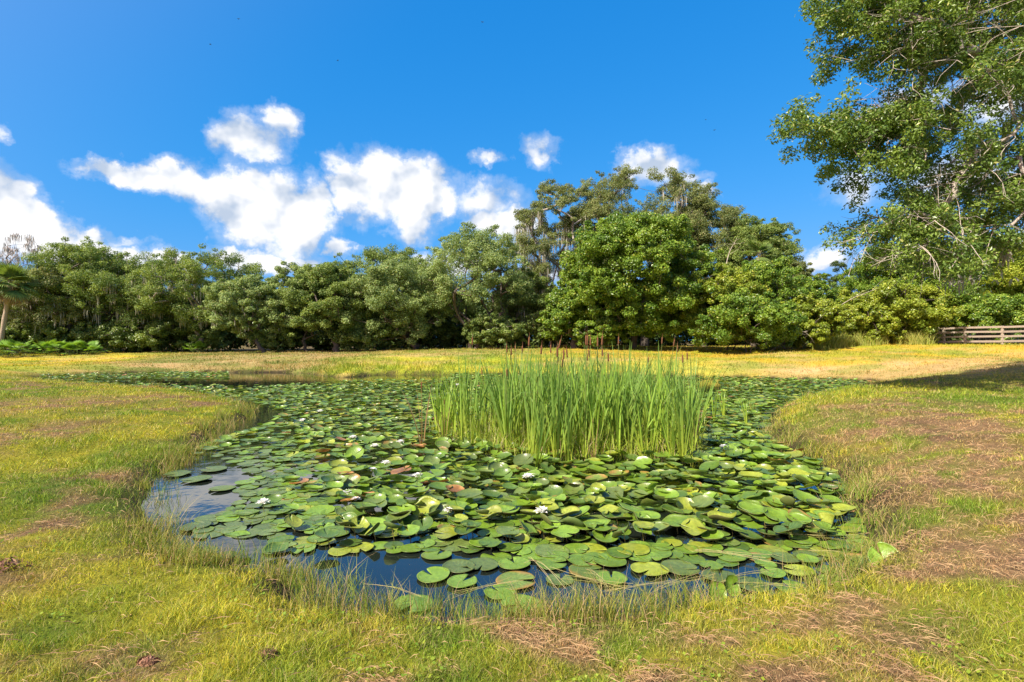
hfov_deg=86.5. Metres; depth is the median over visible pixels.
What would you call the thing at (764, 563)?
lily pad
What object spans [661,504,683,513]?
lily pad
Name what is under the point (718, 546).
lily pad
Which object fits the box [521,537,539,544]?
lily pad
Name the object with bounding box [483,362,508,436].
cattail
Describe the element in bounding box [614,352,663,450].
cattail
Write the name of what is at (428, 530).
lily pad
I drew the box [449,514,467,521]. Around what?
lily pad
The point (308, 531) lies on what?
lily pad
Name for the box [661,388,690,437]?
cattail
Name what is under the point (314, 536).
lily pad
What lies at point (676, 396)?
cattail
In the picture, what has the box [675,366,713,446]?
cattail
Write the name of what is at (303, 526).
lily pad
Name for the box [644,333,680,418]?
cattail
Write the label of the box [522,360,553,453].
cattail
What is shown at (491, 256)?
oak tree
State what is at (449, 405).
cattail
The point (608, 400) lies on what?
cattail
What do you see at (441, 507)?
lily pad
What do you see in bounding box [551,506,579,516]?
lily pad
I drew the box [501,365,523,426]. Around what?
cattail
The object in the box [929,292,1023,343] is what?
shrub
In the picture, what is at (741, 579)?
lily pad
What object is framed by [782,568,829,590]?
grass tussock
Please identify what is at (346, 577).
grass tussock
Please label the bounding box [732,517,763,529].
lily pad
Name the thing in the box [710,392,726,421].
cattail
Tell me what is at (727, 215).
oak tree
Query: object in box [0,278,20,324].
oak tree
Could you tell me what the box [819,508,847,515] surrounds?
lily pad
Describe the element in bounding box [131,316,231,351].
shrub
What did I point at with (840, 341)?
tall meadow grass
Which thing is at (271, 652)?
dry clod
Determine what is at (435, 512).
lily pad
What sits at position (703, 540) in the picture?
lily pad
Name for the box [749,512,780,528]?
lily pad
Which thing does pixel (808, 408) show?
grass tussock
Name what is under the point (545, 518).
lily pad
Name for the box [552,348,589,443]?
cattail
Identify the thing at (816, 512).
lily pad
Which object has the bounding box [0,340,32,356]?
saw palmetto
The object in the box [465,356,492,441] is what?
cattail
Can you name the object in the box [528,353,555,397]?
cattail
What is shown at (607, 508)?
lily pad
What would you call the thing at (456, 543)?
lily pad
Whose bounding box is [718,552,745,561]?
lily pad
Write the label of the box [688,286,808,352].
shrub
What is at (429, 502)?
lily pad
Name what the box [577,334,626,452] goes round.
cattail
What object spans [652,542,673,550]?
lily pad
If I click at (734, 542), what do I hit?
lily pad
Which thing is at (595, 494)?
lily pad raft
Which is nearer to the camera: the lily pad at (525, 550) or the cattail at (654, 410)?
the lily pad at (525, 550)
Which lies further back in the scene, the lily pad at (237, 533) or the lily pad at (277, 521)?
the lily pad at (277, 521)
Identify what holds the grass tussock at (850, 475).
on the ground at (1008, 545)
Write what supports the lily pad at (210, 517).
on the pond water
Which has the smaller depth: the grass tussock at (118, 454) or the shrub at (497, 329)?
the grass tussock at (118, 454)
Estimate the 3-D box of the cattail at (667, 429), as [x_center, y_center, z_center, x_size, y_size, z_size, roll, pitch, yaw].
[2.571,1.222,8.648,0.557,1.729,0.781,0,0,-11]
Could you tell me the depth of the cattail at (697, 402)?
10.34 m
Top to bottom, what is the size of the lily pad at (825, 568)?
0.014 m
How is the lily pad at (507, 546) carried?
on the pond water
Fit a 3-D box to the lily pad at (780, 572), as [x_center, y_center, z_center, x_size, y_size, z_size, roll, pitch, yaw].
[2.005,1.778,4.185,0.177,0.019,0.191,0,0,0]
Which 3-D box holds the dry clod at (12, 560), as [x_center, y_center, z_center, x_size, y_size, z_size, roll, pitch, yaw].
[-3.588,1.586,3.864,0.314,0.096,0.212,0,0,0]
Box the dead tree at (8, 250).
[0,232,45,352]
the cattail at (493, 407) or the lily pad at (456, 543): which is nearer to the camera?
the lily pad at (456, 543)
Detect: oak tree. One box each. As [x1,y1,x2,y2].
[0,265,105,353]
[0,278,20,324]
[10,235,144,353]
[52,248,202,351]
[123,243,265,351]
[197,274,285,352]
[252,260,337,351]
[279,258,374,351]
[331,254,464,349]
[332,243,427,349]
[410,221,534,348]
[493,268,555,347]
[502,178,609,346]
[559,163,721,346]
[661,194,750,346]
[713,213,803,345]
[764,257,821,344]
[822,258,864,293]
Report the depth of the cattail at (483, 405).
9.88 m
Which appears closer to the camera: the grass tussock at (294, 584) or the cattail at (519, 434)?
the grass tussock at (294, 584)
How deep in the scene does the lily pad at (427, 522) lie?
5.10 m
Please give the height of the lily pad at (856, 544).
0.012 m
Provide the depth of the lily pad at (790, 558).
4.48 m
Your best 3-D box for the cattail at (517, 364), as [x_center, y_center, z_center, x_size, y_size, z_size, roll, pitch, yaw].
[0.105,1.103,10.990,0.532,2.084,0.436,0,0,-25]
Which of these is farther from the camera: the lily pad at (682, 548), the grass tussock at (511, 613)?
the lily pad at (682, 548)
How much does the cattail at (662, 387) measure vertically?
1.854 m
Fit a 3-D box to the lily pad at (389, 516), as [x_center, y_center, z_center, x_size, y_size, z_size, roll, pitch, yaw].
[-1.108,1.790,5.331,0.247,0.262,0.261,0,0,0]
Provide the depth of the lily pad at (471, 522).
5.05 m
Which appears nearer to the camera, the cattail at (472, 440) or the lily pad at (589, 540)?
the lily pad at (589, 540)
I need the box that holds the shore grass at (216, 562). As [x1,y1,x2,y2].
[27,367,924,636]
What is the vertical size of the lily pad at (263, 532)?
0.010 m
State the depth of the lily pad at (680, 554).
4.56 m
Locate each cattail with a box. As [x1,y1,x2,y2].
[392,382,431,443]
[420,375,454,436]
[422,383,457,416]
[424,361,455,427]
[427,387,456,436]
[428,369,456,431]
[431,400,450,436]
[436,348,466,440]
[436,365,454,425]
[438,369,473,434]
[441,368,479,437]
[443,372,458,436]
[447,333,496,447]
[450,367,487,418]
[460,359,480,433]
[462,347,512,408]
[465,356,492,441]
[465,368,474,426]
[470,376,515,437]
[471,357,505,427]
[471,364,510,444]
[477,366,496,439]
[478,363,516,448]
[479,369,492,426]
[483,345,530,446]
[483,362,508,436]
[483,373,520,452]
[485,362,499,436]
[485,365,526,442]
[487,372,537,442]
[489,361,535,440]
[492,363,513,430]
[497,346,532,443]
[499,343,530,433]
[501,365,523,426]
[502,332,553,446]
[502,348,531,383]
[503,370,523,443]
[505,352,537,417]
[508,345,532,387]
[509,360,544,433]
[510,359,582,462]
[513,352,534,431]
[516,360,557,401]
[517,386,548,449]
[519,375,569,460]
[521,350,575,431]
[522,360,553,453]
[523,342,572,440]
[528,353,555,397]
[528,362,565,455]
[530,358,562,422]
[533,345,559,446]
[533,404,563,466]
[534,351,569,441]
[535,343,560,456]
[536,336,561,418]
[541,360,578,402]
[541,364,577,455]
[541,367,582,460]
[542,378,567,455]
[543,348,583,398]
[545,345,565,382]
[545,347,576,445]
[547,361,573,439]
[547,380,579,450]
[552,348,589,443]
[552,359,580,442]
[558,365,593,434]
[559,379,592,458]
[561,369,598,449]
[564,335,608,452]
[566,364,586,424]
[570,359,602,460]
[572,332,621,445]
[574,361,599,431]
[575,380,607,455]
[576,373,607,450]
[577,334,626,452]
[577,336,598,390]
[579,420,599,457]
[580,336,607,440]
[580,346,605,382]
[586,358,646,448]
[588,351,618,425]
[588,356,616,418]
[588,367,612,457]
[590,344,629,447]
[592,351,652,444]
[593,369,638,438]
[594,345,654,445]
[594,350,656,449]
[594,355,616,442]
[596,364,634,456]
[597,345,634,408]
[604,336,637,384]
[606,350,630,443]
[609,349,654,417]
[613,358,640,439]
[613,358,640,446]
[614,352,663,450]
[614,382,659,453]
[615,354,643,391]
[616,353,662,448]
[621,374,674,455]
[623,359,654,438]
[626,356,658,430]
[630,365,672,437]
[632,357,650,408]
[633,352,660,429]
[635,367,650,424]
[638,365,662,431]
[640,341,662,413]
[642,354,681,414]
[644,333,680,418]
[644,407,677,455]
[648,374,664,441]
[650,384,678,455]
[653,363,672,445]
[653,365,687,439]
[654,358,696,413]
[656,353,700,461]
[656,361,680,432]
[657,369,702,455]
[658,353,697,448]
[660,339,681,414]
[660,361,674,424]
[661,341,679,411]
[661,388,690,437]
[662,388,678,447]
[664,366,702,451]
[666,371,712,449]
[668,349,698,431]
[669,354,706,455]
[672,396,706,451]
[675,360,725,444]
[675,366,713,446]
[677,377,710,434]
[681,353,704,410]
[684,409,700,449]
[693,396,715,449]
[695,361,729,430]
[707,383,728,414]
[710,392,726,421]
[734,395,750,422]
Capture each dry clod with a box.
[0,555,32,572]
[136,653,159,666]
[256,646,277,660]
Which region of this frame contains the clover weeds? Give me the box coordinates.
[0,389,1023,681]
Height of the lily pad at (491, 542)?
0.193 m
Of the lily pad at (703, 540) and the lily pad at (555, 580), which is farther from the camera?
the lily pad at (703, 540)
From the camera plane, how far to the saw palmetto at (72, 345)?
44.78 m
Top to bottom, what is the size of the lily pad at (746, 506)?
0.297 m
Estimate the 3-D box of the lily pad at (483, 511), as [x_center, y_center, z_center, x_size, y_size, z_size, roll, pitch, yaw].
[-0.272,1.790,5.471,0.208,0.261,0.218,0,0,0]
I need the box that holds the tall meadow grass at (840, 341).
[803,328,943,349]
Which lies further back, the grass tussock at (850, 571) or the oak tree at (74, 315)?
the oak tree at (74, 315)
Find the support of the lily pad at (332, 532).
on the pond water
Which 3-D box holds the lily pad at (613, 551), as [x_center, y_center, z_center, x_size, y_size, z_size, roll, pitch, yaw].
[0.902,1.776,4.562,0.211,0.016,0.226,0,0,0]
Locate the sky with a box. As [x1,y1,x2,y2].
[0,0,1023,340]
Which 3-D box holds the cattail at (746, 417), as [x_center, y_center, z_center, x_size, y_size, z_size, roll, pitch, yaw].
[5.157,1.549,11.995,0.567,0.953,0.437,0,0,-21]
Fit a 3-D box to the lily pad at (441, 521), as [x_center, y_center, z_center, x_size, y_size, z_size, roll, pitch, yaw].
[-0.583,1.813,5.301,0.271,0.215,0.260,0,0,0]
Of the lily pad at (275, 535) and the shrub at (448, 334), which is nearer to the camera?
the lily pad at (275, 535)
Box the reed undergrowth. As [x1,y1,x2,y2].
[427,410,715,461]
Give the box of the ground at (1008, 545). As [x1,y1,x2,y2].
[0,341,1023,681]
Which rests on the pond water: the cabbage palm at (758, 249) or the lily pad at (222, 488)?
the lily pad at (222, 488)
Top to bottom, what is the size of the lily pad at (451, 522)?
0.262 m
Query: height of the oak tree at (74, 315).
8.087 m
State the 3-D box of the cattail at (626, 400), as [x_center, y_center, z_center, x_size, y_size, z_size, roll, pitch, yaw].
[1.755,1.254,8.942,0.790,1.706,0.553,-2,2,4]
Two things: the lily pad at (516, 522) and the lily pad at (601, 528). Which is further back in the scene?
the lily pad at (516, 522)
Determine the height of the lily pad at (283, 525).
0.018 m
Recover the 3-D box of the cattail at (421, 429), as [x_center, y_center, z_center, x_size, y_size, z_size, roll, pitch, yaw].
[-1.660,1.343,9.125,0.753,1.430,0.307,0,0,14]
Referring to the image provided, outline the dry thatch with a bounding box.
[0,375,1023,681]
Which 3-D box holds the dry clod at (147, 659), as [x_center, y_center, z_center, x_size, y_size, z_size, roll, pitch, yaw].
[-1.815,1.590,2.710,0.115,0.053,0.085,0,0,0]
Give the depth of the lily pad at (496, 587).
3.88 m
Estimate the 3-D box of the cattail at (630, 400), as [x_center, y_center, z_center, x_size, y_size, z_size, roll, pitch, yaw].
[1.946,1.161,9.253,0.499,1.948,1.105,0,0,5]
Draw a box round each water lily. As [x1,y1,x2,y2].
[255,497,269,510]
[522,473,533,482]
[533,506,547,519]
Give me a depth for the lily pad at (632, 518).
5.33 m
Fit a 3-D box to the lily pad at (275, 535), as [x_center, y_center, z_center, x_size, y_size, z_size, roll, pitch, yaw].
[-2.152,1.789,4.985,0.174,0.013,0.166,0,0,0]
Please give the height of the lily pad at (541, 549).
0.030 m
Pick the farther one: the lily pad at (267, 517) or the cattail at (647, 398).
the cattail at (647, 398)
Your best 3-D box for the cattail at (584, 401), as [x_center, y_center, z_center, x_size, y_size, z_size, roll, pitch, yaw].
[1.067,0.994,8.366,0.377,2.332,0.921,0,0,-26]
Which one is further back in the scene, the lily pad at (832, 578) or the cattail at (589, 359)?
the cattail at (589, 359)
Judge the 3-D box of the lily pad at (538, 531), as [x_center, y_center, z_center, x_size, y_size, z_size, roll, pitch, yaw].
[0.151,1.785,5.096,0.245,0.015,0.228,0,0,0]
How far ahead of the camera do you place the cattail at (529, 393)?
8.93 m
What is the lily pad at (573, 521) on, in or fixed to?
on the pond water
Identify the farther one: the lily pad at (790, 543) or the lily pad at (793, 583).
the lily pad at (790, 543)
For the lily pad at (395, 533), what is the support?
on the pond water
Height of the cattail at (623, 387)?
2.094 m
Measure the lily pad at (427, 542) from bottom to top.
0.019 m
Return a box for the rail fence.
[922,325,1023,344]
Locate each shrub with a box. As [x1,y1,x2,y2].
[0,325,21,354]
[7,318,87,353]
[68,320,159,352]
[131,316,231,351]
[235,317,319,351]
[283,323,338,350]
[324,317,398,350]
[402,312,464,348]
[461,311,526,347]
[525,309,567,347]
[566,311,624,348]
[675,262,772,349]
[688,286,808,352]
[709,255,816,348]
[781,292,852,349]
[787,273,841,336]
[830,287,869,336]
[833,302,909,344]
[857,276,967,338]
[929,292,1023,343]
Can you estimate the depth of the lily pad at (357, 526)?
4.97 m
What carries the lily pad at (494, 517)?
on the pond water
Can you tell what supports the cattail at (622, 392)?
in the pond water
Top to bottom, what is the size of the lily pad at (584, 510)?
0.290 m
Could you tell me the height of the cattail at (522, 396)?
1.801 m
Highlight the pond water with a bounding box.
[40,373,866,625]
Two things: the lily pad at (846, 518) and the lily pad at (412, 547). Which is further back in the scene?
the lily pad at (846, 518)
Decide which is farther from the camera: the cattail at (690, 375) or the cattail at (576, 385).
the cattail at (690, 375)
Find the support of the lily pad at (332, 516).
on the pond water
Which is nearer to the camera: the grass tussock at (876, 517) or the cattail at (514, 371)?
the grass tussock at (876, 517)
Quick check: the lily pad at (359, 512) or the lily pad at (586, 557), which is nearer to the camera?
the lily pad at (586, 557)
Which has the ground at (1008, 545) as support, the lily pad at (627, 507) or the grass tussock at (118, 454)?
the grass tussock at (118, 454)
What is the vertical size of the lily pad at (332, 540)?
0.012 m
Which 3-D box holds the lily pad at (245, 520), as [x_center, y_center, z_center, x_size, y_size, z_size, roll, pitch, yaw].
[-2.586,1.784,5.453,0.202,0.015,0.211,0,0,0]
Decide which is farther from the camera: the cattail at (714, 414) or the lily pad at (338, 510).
the cattail at (714, 414)
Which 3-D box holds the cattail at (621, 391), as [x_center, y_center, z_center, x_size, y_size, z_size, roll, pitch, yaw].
[1.671,1.111,8.620,1.189,2.100,0.538,0,0,26]
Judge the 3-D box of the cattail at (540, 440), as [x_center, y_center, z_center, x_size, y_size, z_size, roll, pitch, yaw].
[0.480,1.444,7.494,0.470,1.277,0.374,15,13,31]
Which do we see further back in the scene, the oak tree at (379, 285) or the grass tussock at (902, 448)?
the oak tree at (379, 285)
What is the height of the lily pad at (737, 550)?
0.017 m
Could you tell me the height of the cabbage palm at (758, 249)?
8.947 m
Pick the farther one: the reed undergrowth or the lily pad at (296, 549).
the reed undergrowth
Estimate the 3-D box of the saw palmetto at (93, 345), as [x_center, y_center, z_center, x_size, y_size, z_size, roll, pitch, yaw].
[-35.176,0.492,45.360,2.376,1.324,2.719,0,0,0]
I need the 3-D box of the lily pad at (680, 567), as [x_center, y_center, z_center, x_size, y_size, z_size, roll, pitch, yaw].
[1.319,1.786,4.287,0.289,0.025,0.312,0,0,0]
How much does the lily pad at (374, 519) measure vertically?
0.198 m
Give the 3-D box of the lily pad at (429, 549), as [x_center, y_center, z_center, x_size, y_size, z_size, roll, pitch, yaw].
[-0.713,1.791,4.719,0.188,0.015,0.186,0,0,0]
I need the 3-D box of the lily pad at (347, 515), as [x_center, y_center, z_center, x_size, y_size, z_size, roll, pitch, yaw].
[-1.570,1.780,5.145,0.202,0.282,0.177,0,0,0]
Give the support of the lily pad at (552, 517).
on the pond water
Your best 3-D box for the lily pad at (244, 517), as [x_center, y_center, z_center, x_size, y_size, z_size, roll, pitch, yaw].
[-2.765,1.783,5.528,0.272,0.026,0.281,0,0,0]
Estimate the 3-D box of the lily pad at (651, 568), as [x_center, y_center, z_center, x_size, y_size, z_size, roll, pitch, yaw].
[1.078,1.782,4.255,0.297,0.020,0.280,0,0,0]
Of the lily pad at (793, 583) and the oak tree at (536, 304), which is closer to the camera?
the lily pad at (793, 583)
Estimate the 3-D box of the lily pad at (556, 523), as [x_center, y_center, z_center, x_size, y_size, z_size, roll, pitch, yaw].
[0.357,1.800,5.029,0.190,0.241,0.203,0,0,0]
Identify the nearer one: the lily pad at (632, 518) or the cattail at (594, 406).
the lily pad at (632, 518)
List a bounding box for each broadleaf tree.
[535,277,602,348]
[553,211,723,348]
[835,241,993,334]
[931,241,1023,342]
[978,258,1023,296]
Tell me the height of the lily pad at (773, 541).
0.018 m
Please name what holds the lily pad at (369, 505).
on the pond water
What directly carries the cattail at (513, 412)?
in the pond water
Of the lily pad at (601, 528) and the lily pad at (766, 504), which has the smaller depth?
the lily pad at (601, 528)
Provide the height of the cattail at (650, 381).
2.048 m
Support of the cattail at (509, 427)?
in the pond water
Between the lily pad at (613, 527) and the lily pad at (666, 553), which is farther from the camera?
the lily pad at (613, 527)
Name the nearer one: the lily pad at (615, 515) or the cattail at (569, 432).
the lily pad at (615, 515)
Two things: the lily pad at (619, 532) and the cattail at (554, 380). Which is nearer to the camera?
the lily pad at (619, 532)
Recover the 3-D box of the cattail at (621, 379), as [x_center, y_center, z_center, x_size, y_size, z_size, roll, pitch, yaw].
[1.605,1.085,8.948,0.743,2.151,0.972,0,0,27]
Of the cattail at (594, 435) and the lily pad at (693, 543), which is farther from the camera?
the cattail at (594, 435)
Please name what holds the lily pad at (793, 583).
on the pond water
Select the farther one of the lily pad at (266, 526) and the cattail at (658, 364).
the cattail at (658, 364)
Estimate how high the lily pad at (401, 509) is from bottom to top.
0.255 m
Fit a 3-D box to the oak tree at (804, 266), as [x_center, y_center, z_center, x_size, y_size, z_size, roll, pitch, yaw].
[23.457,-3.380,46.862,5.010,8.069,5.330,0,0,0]
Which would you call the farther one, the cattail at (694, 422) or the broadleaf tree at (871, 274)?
the broadleaf tree at (871, 274)
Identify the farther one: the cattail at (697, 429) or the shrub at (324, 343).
the shrub at (324, 343)
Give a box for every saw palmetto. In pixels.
[0,339,49,355]
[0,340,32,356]
[25,339,69,354]
[56,340,83,354]
[66,341,108,354]
[182,340,210,352]
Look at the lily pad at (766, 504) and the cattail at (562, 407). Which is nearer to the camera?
the lily pad at (766, 504)
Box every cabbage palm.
[0,261,44,352]
[742,239,778,348]
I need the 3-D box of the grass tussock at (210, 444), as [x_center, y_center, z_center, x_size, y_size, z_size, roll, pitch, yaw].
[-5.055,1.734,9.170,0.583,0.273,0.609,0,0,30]
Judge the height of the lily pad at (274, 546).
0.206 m
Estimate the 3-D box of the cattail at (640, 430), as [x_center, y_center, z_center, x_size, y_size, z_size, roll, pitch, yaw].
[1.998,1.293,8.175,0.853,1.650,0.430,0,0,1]
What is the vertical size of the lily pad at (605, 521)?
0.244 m
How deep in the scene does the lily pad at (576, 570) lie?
4.23 m
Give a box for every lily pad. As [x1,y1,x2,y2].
[164,470,191,476]
[180,520,211,530]
[181,475,212,482]
[183,546,218,556]
[192,527,225,538]
[193,526,214,532]
[194,514,219,521]
[194,519,218,524]
[201,466,226,471]
[208,485,236,490]
[212,551,236,560]
[213,521,242,531]
[216,514,238,521]
[221,525,246,533]
[224,530,250,547]
[231,511,254,521]
[233,528,261,537]
[243,515,263,521]
[243,519,261,524]
[252,519,273,523]
[253,522,276,530]
[256,529,276,535]
[258,515,276,519]
[262,541,296,553]
[264,541,288,552]
[267,532,286,538]
[267,535,294,542]
[269,519,285,524]
[271,526,286,531]
[277,520,303,526]
[284,515,302,530]
[291,543,315,553]
[292,523,318,530]
[293,539,316,547]
[295,536,308,541]
[296,512,318,518]
[304,527,321,533]
[306,534,329,541]
[309,515,327,520]
[312,518,334,525]
[312,538,336,545]
[313,522,334,527]
[314,528,339,546]
[325,512,341,518]
[325,525,349,536]
[328,545,351,555]
[335,505,353,514]
[335,512,356,526]
[335,517,354,534]
[339,508,366,517]
[339,538,361,545]
[344,524,363,537]
[346,542,373,552]
[348,516,369,532]
[351,502,376,516]
[358,517,385,523]
[358,523,386,535]
[365,522,379,539]
[372,528,400,537]
[372,541,386,549]
[378,515,392,521]
[383,521,402,539]
[383,541,403,548]
[386,509,411,519]
[386,546,401,552]
[387,503,415,514]
[394,529,413,536]
[395,594,432,612]
[396,524,419,541]
[398,515,421,526]
[400,543,424,551]
[405,523,431,533]
[411,516,432,532]
[412,496,439,517]
[415,538,434,547]
[417,566,449,582]
[419,509,440,516]
[419,535,445,544]
[419,543,439,551]
[421,549,451,559]
[428,521,443,528]
[429,504,452,519]
[433,526,456,538]
[433,539,452,545]
[437,524,454,531]
[438,514,464,525]
[439,538,469,551]
[442,559,474,572]
[444,505,464,513]
[447,574,476,587]
[448,517,468,527]
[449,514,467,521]
[454,522,476,538]
[460,545,480,552]
[461,520,481,534]
[466,557,498,570]
[467,513,483,518]
[468,544,486,549]
[469,537,498,546]
[475,507,491,516]
[475,519,494,528]
[477,528,501,537]
[478,505,501,519]
[478,537,501,548]
[481,552,511,561]
[484,584,515,599]
[487,514,502,519]
[488,520,513,527]
[492,505,519,516]
[496,526,519,541]
[496,571,534,589]
[497,517,523,525]
[497,542,521,550]
[498,556,530,569]
[499,529,525,537]
[501,594,541,612]
[510,533,529,542]
[510,546,531,554]
[511,514,533,519]
[519,520,538,534]
[519,528,540,535]
[520,509,541,523]
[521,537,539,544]
[522,543,536,550]
[522,551,549,559]
[525,513,540,518]
[527,518,543,523]
[531,538,548,544]
[534,524,551,537]
[535,500,558,516]
[535,544,569,557]
[536,555,566,569]
[540,513,552,525]
[540,520,560,534]
[545,535,563,541]
[546,574,573,584]
[548,514,569,521]
[550,551,569,560]
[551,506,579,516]
[551,525,578,541]
[562,517,585,526]
[564,543,588,553]
[567,553,596,565]
[568,534,590,541]
[569,505,589,517]
[569,563,607,578]
[574,543,606,553]
[576,521,596,534]
[578,538,596,545]
[581,552,607,562]
[583,519,610,525]
[584,521,610,530]
[588,515,607,518]
[592,530,618,542]
[592,553,626,566]
[596,571,627,584]
[597,504,618,513]
[602,511,631,522]
[606,526,630,534]
[606,547,631,557]
[607,523,617,531]
[612,521,629,542]
[617,502,641,512]
[617,534,628,539]
[617,543,649,554]
[623,513,644,520]
[628,553,651,561]
[629,540,650,545]
[630,562,669,575]
[633,510,660,519]
[633,512,653,521]
[633,521,654,538]
[634,524,651,540]
[637,551,661,560]
[645,539,668,547]
[649,546,671,557]
[651,521,669,534]
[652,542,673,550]
[655,535,674,541]
[660,559,699,574]
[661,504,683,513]
[661,539,682,546]
[662,514,689,533]
[666,509,692,513]
[668,549,683,558]
[674,544,698,553]
[675,553,705,563]
[680,518,706,539]
[684,541,709,552]
[689,539,712,546]
[693,507,718,514]
[696,511,724,526]
[697,526,716,530]
[699,560,723,569]
[700,529,723,540]
[701,547,722,555]
[701,569,738,581]
[704,542,722,549]
[707,510,736,529]
[711,529,731,539]
[714,538,740,545]
[715,508,742,520]
[716,559,738,566]
[717,520,746,536]
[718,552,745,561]
[723,548,751,557]
[724,542,748,550]
[730,510,753,520]
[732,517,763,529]
[736,576,769,592]
[737,501,766,514]
[738,530,763,541]
[741,542,758,548]
[747,548,772,557]
[748,552,770,560]
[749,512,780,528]
[753,518,777,524]
[754,560,776,566]
[756,529,778,536]
[756,544,787,556]
[759,501,788,510]
[760,566,785,577]
[762,537,784,547]
[763,507,791,524]
[767,544,792,550]
[770,552,801,562]
[773,521,802,538]
[774,580,808,592]
[780,496,803,507]
[781,522,791,533]
[781,527,803,534]
[783,564,814,575]
[784,539,811,548]
[785,512,811,528]
[788,508,811,520]
[788,535,818,543]
[792,550,823,560]
[796,553,818,564]
[800,506,820,513]
[800,548,828,560]
[803,522,822,531]
[805,512,834,534]
[805,529,828,536]
[806,510,833,520]
[810,546,838,556]
[812,521,840,540]
[816,541,841,548]
[816,565,843,573]
[817,574,847,584]
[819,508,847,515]
[824,529,845,537]
[825,550,851,561]
[826,540,854,548]
[828,503,856,515]
[834,535,864,542]
[837,516,864,523]
[837,526,861,532]
[841,523,866,532]
[842,532,860,538]
[842,553,869,570]
[848,534,869,540]
[848,542,867,550]
[868,542,897,565]
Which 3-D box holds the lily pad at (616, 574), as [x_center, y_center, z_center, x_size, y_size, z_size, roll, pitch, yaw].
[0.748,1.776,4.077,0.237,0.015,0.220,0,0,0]
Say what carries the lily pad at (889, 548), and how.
on the ground at (1008, 545)
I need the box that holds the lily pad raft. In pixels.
[36,370,875,601]
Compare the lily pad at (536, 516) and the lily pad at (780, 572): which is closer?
the lily pad at (780, 572)
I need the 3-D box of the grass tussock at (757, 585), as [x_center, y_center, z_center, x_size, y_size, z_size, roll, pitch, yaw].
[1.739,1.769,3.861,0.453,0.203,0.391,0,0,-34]
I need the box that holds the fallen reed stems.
[365,512,865,598]
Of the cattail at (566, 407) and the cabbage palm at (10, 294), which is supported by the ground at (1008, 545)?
the cabbage palm at (10, 294)
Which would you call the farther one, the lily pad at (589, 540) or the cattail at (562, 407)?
the cattail at (562, 407)
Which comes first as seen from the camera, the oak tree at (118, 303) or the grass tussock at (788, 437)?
the grass tussock at (788, 437)
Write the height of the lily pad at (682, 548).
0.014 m
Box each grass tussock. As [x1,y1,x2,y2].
[104,449,133,459]
[123,473,169,490]
[134,492,172,505]
[139,494,205,525]
[150,463,176,475]
[151,524,210,551]
[173,442,198,455]
[186,415,212,429]
[192,435,230,446]
[208,408,230,419]
[231,399,250,412]
[275,551,338,591]
[315,553,373,591]
[329,563,406,612]
[372,576,410,605]
[420,593,472,623]
[446,592,495,623]
[464,600,519,625]
[499,598,528,624]
[511,585,564,619]
[578,580,651,614]
[610,581,686,614]
[646,569,701,604]
[692,574,757,601]
[723,568,784,594]
[742,400,755,408]
[760,422,773,430]
[779,423,805,441]
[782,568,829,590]
[797,387,814,396]
[799,400,820,413]
[811,555,871,587]
[836,465,865,484]
[838,473,899,500]
[845,498,890,525]
[881,436,926,453]
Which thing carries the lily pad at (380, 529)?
on the pond water
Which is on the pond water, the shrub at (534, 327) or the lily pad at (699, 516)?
the lily pad at (699, 516)
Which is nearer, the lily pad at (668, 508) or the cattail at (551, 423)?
the lily pad at (668, 508)
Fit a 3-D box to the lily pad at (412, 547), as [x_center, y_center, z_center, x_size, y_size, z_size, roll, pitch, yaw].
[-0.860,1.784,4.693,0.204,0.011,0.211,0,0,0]
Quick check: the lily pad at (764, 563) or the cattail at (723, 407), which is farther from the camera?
the cattail at (723, 407)
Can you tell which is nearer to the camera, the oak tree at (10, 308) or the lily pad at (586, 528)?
the lily pad at (586, 528)
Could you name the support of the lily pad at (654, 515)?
on the pond water
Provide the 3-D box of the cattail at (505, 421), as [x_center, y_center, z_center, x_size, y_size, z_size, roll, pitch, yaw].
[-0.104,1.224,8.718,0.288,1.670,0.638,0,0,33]
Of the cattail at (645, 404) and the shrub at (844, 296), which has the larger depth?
the shrub at (844, 296)
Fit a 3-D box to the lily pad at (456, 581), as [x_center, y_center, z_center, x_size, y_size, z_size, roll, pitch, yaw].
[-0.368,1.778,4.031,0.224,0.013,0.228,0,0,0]
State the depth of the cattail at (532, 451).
8.14 m
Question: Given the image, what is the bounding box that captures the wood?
[10,290,1023,351]
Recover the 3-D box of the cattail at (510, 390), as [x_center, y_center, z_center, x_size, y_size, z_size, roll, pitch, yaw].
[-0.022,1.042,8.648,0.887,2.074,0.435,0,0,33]
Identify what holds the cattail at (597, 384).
in the pond water
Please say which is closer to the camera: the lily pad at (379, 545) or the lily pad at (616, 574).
the lily pad at (616, 574)
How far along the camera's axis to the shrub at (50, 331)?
47.90 m
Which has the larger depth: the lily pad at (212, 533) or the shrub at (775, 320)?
the shrub at (775, 320)
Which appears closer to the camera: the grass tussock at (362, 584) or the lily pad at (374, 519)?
the grass tussock at (362, 584)
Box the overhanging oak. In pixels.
[766,0,1023,301]
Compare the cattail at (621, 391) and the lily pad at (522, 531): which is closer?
the lily pad at (522, 531)

